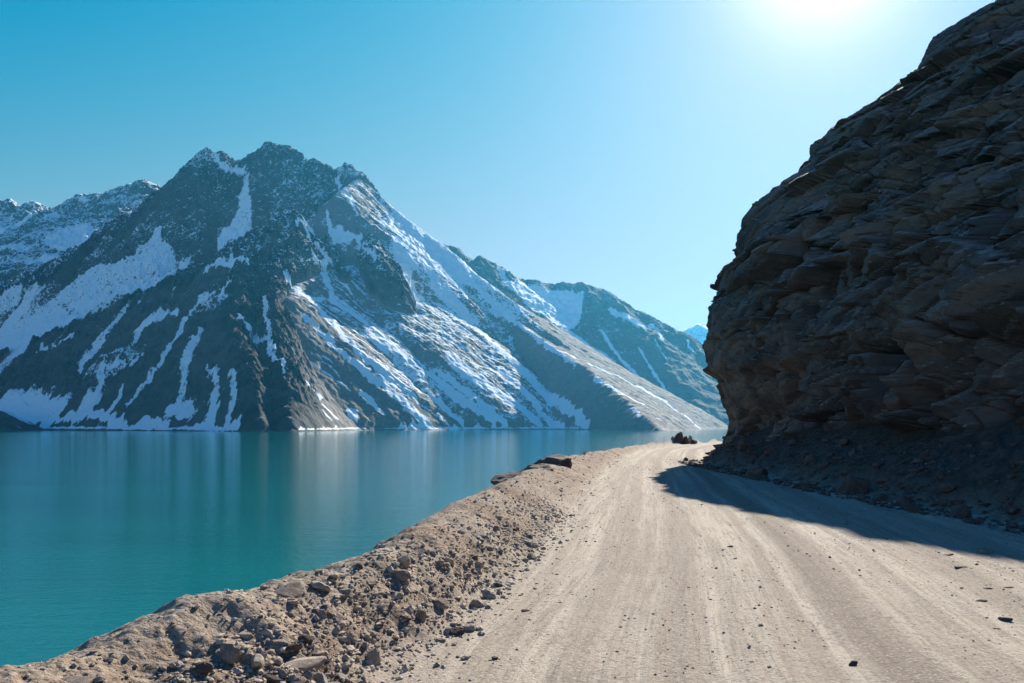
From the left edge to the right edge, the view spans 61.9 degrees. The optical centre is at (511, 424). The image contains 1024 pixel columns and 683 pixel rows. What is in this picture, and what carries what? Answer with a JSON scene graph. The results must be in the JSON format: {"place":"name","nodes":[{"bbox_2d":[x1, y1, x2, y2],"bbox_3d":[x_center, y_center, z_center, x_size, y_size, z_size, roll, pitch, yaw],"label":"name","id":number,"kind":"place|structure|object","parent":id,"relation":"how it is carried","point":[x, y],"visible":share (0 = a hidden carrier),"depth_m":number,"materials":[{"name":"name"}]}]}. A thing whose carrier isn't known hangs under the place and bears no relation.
{"place":"outdoors","nodes":[
{"label":"outdoors","id":0,"kind":"place"},
{"bbox_2d":[0,410,45,430],"bbox_3d":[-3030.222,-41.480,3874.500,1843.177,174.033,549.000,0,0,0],"label":"lakeside bank","id":1,"kind":"structure","parent":0,"point":[10,421],"depth_m":3840.61,"materials":[{"name":"grey stone"}]},
{"bbox_2d":[0,179,160,284],"bbox_3d":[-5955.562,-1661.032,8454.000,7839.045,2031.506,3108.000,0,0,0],"label":"snowy range","id":2,"kind":"structure","parent":0,"point":[34,235],"depth_m":8553.85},
{"bbox_2d":[0,442,673,682],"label":"bank","id":3,"kind":"structure","parent":0,"point":[194,637],"depth_m":6.11,"materials":[{"name":"grey gravel"}]},
{"bbox_2d":[62,674,96,682],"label":"stone","id":4,"kind":"object","parent":3,"relation":"on","point":[81,679],"visible":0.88,"depth_m":4.17,"materials":[{"name":"beige stone"}]},
{"bbox_2d":[194,660,213,674],"bbox_3d":[-1.690,1.327,4.661,0.133,0.074,0.085,13,21,30],"label":"stone","id":5,"kind":"object","parent":3,"relation":"on","point":[204,667],"visible":0.98,"depth_m":4.63,"materials":[{"name":"grey stone"}]},
{"bbox_2d":[219,642,242,663],"bbox_3d":[-1.623,1.311,4.917,0.141,0.109,0.098,30,-4,32],"label":"stone","id":6,"kind":"object","parent":3,"relation":"on","point":[230,653],"visible":1,"depth_m":4.88,"materials":[{"name":"grey stone"}]},
{"bbox_2d":[238,631,253,638],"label":"stone","id":7,"kind":"object","parent":3,"relation":"on","point":[245,635],"visible":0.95,"depth_m":5.23,"materials":[{"name":"grey stone"}]},
{"bbox_2d":[262,673,281,682],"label":"stone","id":8,"kind":"object","parent":3,"relation":"on","point":[272,678],"visible":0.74,"depth_m":4.83,"materials":[{"name":"grey stone"}]},
{"bbox_2d":[268,644,280,650],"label":"stone","id":9,"kind":"object","parent":3,"relation":"on","point":[272,646],"visible":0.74,"depth_m":5.22,"materials":[{"name":"grey stone"}]},
{"bbox_2d":[273,658,282,664],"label":"stone","id":10,"kind":"object","parent":3,"relation":"on","point":[278,661],"visible":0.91,"depth_m":5.02,"materials":[{"name":"grey stone"}]},
{"bbox_2d":[270,640,287,645],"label":"stone","id":11,"kind":"object","parent":3,"relation":"on","point":[280,642],"visible":0.85,"depth_m":5.25,"materials":[{"name":"grey stone"}]},
{"bbox_2d":[278,669,288,675],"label":"stone","id":12,"kind":"object","parent":3,"relation":"on","point":[282,672],"visible":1,"depth_m":4.92,"materials":[{"name":"grey stone"}]},
{"bbox_2d":[274,580,306,598],"bbox_3d":[-1.595,1.205,6.097,0.160,0.149,0.326,-16,-2,31],"label":"rock","id":13,"kind":"object","parent":3,"relation":"on","point":[296,589],"visible":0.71,"depth_m":6.06,"materials":[{"name":"stone"}]},
{"bbox_2d":[288,673,295,679],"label":"stone","id":14,"kind":"object","parent":3,"relation":"on","point":[291,676],"visible":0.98,"depth_m":4.95,"materials":[{"name":"grey stone"}]},
{"bbox_2d":[285,643,303,651],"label":"stone","id":15,"kind":"object","parent":3,"relation":"on","point":[294,647],"visible":0.96,"depth_m":5.26,"materials":[{"name":"stone"}]},
{"bbox_2d":[290,676,306,682],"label":"stone","id":16,"kind":"object","parent":3,"relation":"on","point":[299,678],"visible":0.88,"depth_m":4.93,"materials":[{"name":"grey stone"}]},
{"bbox_2d":[292,679,305,682],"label":"stone","id":17,"kind":"object","parent":3,"relation":"on","point":[302,681],"visible":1,"depth_m":4.91,"materials":[{"name":"grey stone"}]},
{"bbox_2d":[285,656,326,671],"bbox_3d":[-1.284,1.478,5.196,0.118,0.120,0.412,4,1,33],"label":"stone","id":18,"kind":"object","parent":3,"relation":"on","point":[316,663],"visible":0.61,"depth_m":5.19,"materials":[{"name":"grey stone"}]},
{"bbox_2d":[298,634,313,642],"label":"stone","id":19,"kind":"object","parent":3,"relation":"on","point":[306,638],"visible":1,"depth_m":5.43,"materials":[{"name":"grey stone"}]},
{"bbox_2d":[302,670,312,679],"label":"stone","id":20,"kind":"object","parent":3,"relation":"on","point":[307,674],"visible":0.85,"depth_m":5.06,"materials":[{"name":"grey stone"}]},
{"bbox_2d":[310,581,329,591],"bbox_3d":[-1.459,1.223,6.420,0.165,0.077,0.344,13,-18,-17],"label":"earth lump","id":21,"kind":"object","parent":3,"relation":"on","point":[318,585],"visible":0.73,"depth_m":6.28,"materials":[{"name":"beige stone"}]},
{"bbox_2d":[314,672,327,682],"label":"stone","id":22,"kind":"object","parent":3,"relation":"on","point":[320,676],"visible":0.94,"depth_m":5.10,"materials":[{"name":"grey stone"}]},
{"bbox_2d":[317,609,326,617],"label":"stone","id":23,"kind":"object","parent":3,"relation":"on","point":[321,613],"visible":0.96,"depth_m":5.97,"materials":[{"name":"grey stone"}]},
{"bbox_2d":[332,625,339,634],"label":"stone","id":24,"kind":"object","parent":3,"relation":"on","point":[336,630],"visible":0.98,"depth_m":5.88,"materials":[{"name":"grey stone"}]},
{"bbox_2d":[337,568,347,573],"bbox_3d":[-1.344,1.236,6.937,0.142,0.067,0.298,-15,20,-37],"label":"earth lump","id":25,"kind":"object","parent":3,"relation":"on","point":[343,570],"visible":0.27,"depth_m":6.99,"materials":[{"name":"beige stone"}]},
{"bbox_2d":[98,485,588,682],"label":"rubble","id":26,"kind":"object","parent":3,"relation":"on","point":[337,621],"visible":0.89,"depth_m":6.60,"materials":[{"name":"beige stone"}]},
{"bbox_2d":[251,653,264,668],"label":"stone","id":27,"kind":"object","parent":26,"relation":"on","point":[257,661],"visible":0.97,"depth_m":4.87,"materials":[{"name":"grey stone"}]},
{"bbox_2d":[367,648,380,665],"bbox_3d":[-0.963,1.602,5.885,0.110,0.139,0.110,0,0,34],"label":"stone","id":28,"kind":"object","parent":26,"relation":"on","point":[373,656],"visible":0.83,"depth_m":5.85,"materials":[{"name":"grey stone"}]},
{"bbox_2d":[393,569,407,581],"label":"stone","id":29,"kind":"object","parent":26,"relation":"on","point":[401,574],"visible":1,"depth_m":7.26,"materials":[{"name":"grey stone"}]},
{"bbox_2d":[532,542,538,547],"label":"stone","id":30,"kind":"object","parent":26,"relation":"on","point":[535,544],"visible":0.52,"depth_m":11.56,"materials":[{"name":"grey stone"}]},
{"bbox_2d":[339,588,351,593],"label":"stone","id":31,"kind":"object","parent":3,"relation":"on","point":[346,591],"visible":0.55,"depth_m":6.50,"materials":[{"name":"grey stone"}]},
{"bbox_2d":[345,632,354,638],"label":"stone","id":32,"kind":"object","parent":3,"relation":"on","point":[350,635],"visible":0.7,"depth_m":5.94,"materials":[{"name":"grey stone"}]},
{"bbox_2d":[361,642,367,648],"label":"stone","id":33,"kind":"object","parent":3,"relation":"on","point":[365,645],"visible":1,"depth_m":5.97,"materials":[{"name":"grey stone"}]},
{"bbox_2d":[364,632,369,637],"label":"stone","id":34,"kind":"object","parent":3,"relation":"on","point":[366,634],"visible":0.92,"depth_m":6.13,"materials":[{"name":"grey stone"}]},
{"bbox_2d":[398,553,410,567],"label":"stone","id":35,"kind":"object","parent":3,"relation":"on","point":[404,559],"visible":0.87,"depth_m":7.59,"materials":[{"name":"grey stone"}]},
{"bbox_2d":[415,610,426,622],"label":"stone","id":36,"kind":"object","parent":3,"relation":"on","point":[421,615],"visible":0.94,"depth_m":6.85,"materials":[{"name":"grey stone"}]},
{"bbox_2d":[433,598,447,609],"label":"stone","id":37,"kind":"object","parent":3,"relation":"on","point":[441,603],"visible":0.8,"depth_m":7.31,"materials":[{"name":"grey stone"}]},
{"bbox_2d":[437,560,443,564],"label":"stone","id":38,"kind":"object","parent":3,"relation":"on","point":[440,562],"visible":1,"depth_m":8.23,"materials":[{"name":"grey stone"}]},
{"bbox_2d":[464,573,471,578],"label":"stone","id":39,"kind":"object","parent":3,"relation":"on","point":[468,575],"visible":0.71,"depth_m":8.66,"materials":[{"name":"grey stone"}]},
{"bbox_2d":[475,561,483,568],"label":"stone","id":40,"kind":"object","parent":3,"relation":"on","point":[479,565],"visible":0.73,"depth_m":9.28,"materials":[{"name":"grey stone"}]},
{"bbox_2d":[490,472,522,484],"bbox_3d":[0.183,1.591,21.547,1.470,0.781,0.945,1,6,4],"label":"rock outcrop","id":41,"kind":"object","parent":3,"relation":"on","point":[498,478],"visible":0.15,"depth_m":21.55,"materials":[{"name":"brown stone"}]},
{"bbox_2d":[518,464,553,471],"bbox_3d":[0.737,1.499,23.659,1.122,0.851,1.382,0,0,32],"label":"rock outcrop","id":42,"kind":"object","parent":3,"relation":"on","point":[545,466],"visible":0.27,"depth_m":23.38,"materials":[{"name":"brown stone"}]},
{"bbox_2d":[532,454,571,468],"bbox_3d":[1.330,1.365,26.612,1.247,0.936,1.237,10,-2,-41],"label":"rock outcrop","id":43,"kind":"object","parent":3,"relation":"on","point":[562,460],"visible":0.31,"depth_m":26.18,"materials":[{"name":"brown stone"}]},
{"bbox_2d":[0,429,726,666],"bbox_3d":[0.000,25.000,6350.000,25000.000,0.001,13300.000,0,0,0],"label":"lake","id":44,"kind":"structure","parent":0,"point":[103,532],"depth_m":271.76,"materials":[{"name":"teal liquid"}]},
{"bbox_2d":[0,141,727,431],"bbox_3d":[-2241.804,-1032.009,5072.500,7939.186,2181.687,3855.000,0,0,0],"label":"snowy mountain","id":45,"kind":"structure","parent":0,"point":[268,286],"depth_m":4806.65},
{"bbox_2d":[0,0,994,331],"label":"sky","id":46,"kind":"structure","parent":0,"point":[623,148],"materials":[{"name":"blue"}]},
{"bbox_2d":[442,243,728,424],"bbox_3d":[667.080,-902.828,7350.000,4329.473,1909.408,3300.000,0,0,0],"label":"hazy mountain","id":47,"kind":"structure","parent":0,"point":[631,339],"depth_m":7540.29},
{"bbox_2d":[350,425,1023,682],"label":"road","id":48,"kind":"structure","parent":0,"point":[875,626],"depth_m":8.51,"materials":[{"name":"beige stone"}]},
{"bbox_2d":[444,627,450,633],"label":"stone","id":49,"kind":"object","parent":48,"relation":"on","point":[447,630],"visible":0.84,"depth_m":6.93,"materials":[{"name":"grey stone"}]},
{"bbox_2d":[449,627,464,635],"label":"stone","id":50,"kind":"object","parent":48,"relation":"on","point":[456,631],"visible":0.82,"depth_m":6.93,"materials":[{"name":"grey stone"}]},
{"bbox_2d":[463,623,475,630],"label":"stone","id":51,"kind":"object","parent":48,"relation":"on","point":[469,627],"visible":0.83,"depth_m":7.06,"materials":[{"name":"grey stone"}]},
{"bbox_2d":[470,598,484,607],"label":"stone","id":52,"kind":"object","parent":48,"relation":"on","point":[476,603],"visible":0.92,"depth_m":7.94,"materials":[{"name":"grey stone"}]},
{"bbox_2d":[482,589,495,598],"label":"stone","id":53,"kind":"object","parent":48,"relation":"on","point":[487,594],"visible":0.83,"depth_m":8.37,"materials":[{"name":"grey stone"}]},
{"bbox_2d":[493,582,502,586],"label":"stone","id":54,"kind":"object","parent":48,"relation":"on","point":[498,584],"visible":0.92,"depth_m":8.94,"materials":[{"name":"grey stone"}]},
{"bbox_2d":[527,552,535,559],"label":"stone","id":55,"kind":"object","parent":48,"relation":"on","point":[531,555],"visible":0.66,"depth_m":10.80,"materials":[{"name":"grey stone"}]},
{"bbox_2d":[673,432,683,443],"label":"boulder","id":56,"kind":"object","parent":48,"relation":"on","point":[678,437],"visible":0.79,"depth_m":75.69,"materials":[{"name":"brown stone"}]},
{"bbox_2d":[683,436,688,443],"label":"boulder","id":57,"kind":"object","parent":48,"relation":"on","point":[685,441],"visible":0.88,"depth_m":75.73,"materials":[{"name":"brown stone"}]},
{"bbox_2d":[849,660,857,665],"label":"stone","id":58,"kind":"object","parent":48,"relation":"on","point":[853,663],"visible":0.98,"depth_m":6.05,"materials":[{"name":"grey stone"}]},
{"bbox_2d":[948,504,970,517],"bbox_3d":[8.162,1.676,15.631,0.523,0.316,0.442,-30,-8,-41],"label":"fallen block","id":59,"kind":"object","parent":48,"relation":"on","point":[964,511],"depth_m":15.54,"materials":[{"name":"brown stone"}]},
{"bbox_2d":[954,566,967,568],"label":"stone","id":60,"kind":"object","parent":48,"relation":"on","point":[958,567],"visible":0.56,"depth_m":10.16,"materials":[{"name":"grey stone"}]},
{"bbox_2d":[975,548,994,553],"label":"stone","id":61,"kind":"object","parent":48,"relation":"on","point":[985,551],"visible":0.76,"depth_m":11.32,"materials":[{"name":"grey stone"}]},
{"bbox_2d":[998,617,1012,621],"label":"stone","id":62,"kind":"object","parent":48,"relation":"on","point":[1007,619],"visible":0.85,"depth_m":7.43,"materials":[{"name":"grey stone"}]},
{"bbox_2d":[683,324,707,343],"bbox_3d":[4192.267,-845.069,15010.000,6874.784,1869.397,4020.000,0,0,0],"label":"distant peak","id":63,"kind":"structure","parent":0,"point":[698,332],"depth_m":14776.74,"materials":[{"name":"blue"}]},
{"bbox_2d":[678,412,1023,533],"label":"ground","id":64,"kind":"structure","parent":0,"point":[1004,435],"depth_m":20.64,"materials":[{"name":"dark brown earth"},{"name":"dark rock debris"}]},
{"bbox_2d":[740,468,747,473],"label":"fallen block","id":65,"kind":"object","parent":64,"relation":"on","point":[743,470],"depth_m":29.48,"materials":[{"name":"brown stone"}]},
{"bbox_2d":[738,440,752,450],"bbox_3d":[9.237,0.811,33.842,0.521,0.424,0.464,0,0,-5],"label":"fallen block","id":66,"kind":"object","parent":64,"relation":"on","point":[743,445],"depth_m":33.67,"materials":[{"name":"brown stone"}]},
{"bbox_2d":[745,467,767,476],"bbox_3d":[7.883,1.665,27.631,0.686,0.616,0.562,0,0,40],"label":"fallen block","id":67,"kind":"object","parent":64,"relation":"on","point":[756,472],"depth_m":27.40,"materials":[{"name":"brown stone"}]},
{"bbox_2d":[799,482,819,488],"bbox_3d":[7.941,1.699,22.819,0.620,0.244,0.428,28,-15,12],"label":"fallen block","id":68,"kind":"object","parent":64,"relation":"on","point":[810,485],"depth_m":22.71,"materials":[{"name":"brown stone"}]},
{"bbox_2d":[840,489,855,494],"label":"fallen block","id":69,"kind":"object","parent":64,"relation":"on","point":[844,492],"depth_m":20.72,"materials":[{"name":"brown stone"}]},
{"bbox_2d":[838,475,870,493],"bbox_3d":[8.487,1.599,21.202,0.606,0.679,0.851,-17,-20,-25],"label":"fallen block","id":70,"kind":"object","parent":64,"relation":"on","point":[857,485],"depth_m":20.90,"materials":[{"name":"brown stone"}]},
{"bbox_2d":[873,493,887,499],"bbox_3d":[8.223,1.638,19.052,0.294,0.244,0.263,-11,-8,10],"label":"fallen block","id":71,"kind":"object","parent":64,"relation":"on","point":[881,496],"depth_m":18.96,"materials":[{"name":"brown stone"}]},
{"bbox_2d":[896,495,914,505],"bbox_3d":[8.256,1.638,17.901,0.350,0.327,0.371,-22,20,-41],"label":"fallen block","id":72,"kind":"object","parent":64,"relation":"on","point":[901,500],"depth_m":17.83,"materials":[{"name":"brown stone"}]},
{"bbox_2d":[947,499,962,506],"bbox_3d":[9.001,1.610,17.327,0.301,0.196,0.205,0,0,23],"label":"fallen block","id":73,"kind":"object","parent":64,"relation":"on","point":[953,502],"depth_m":17.26,"materials":[{"name":"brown stone"}]},
{"bbox_2d":[702,0,1023,445],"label":"cliff","id":74,"kind":"structure","parent":0,"point":[871,273],"depth_m":30.04,"materials":[{"name":"brown stone"}]}
]}

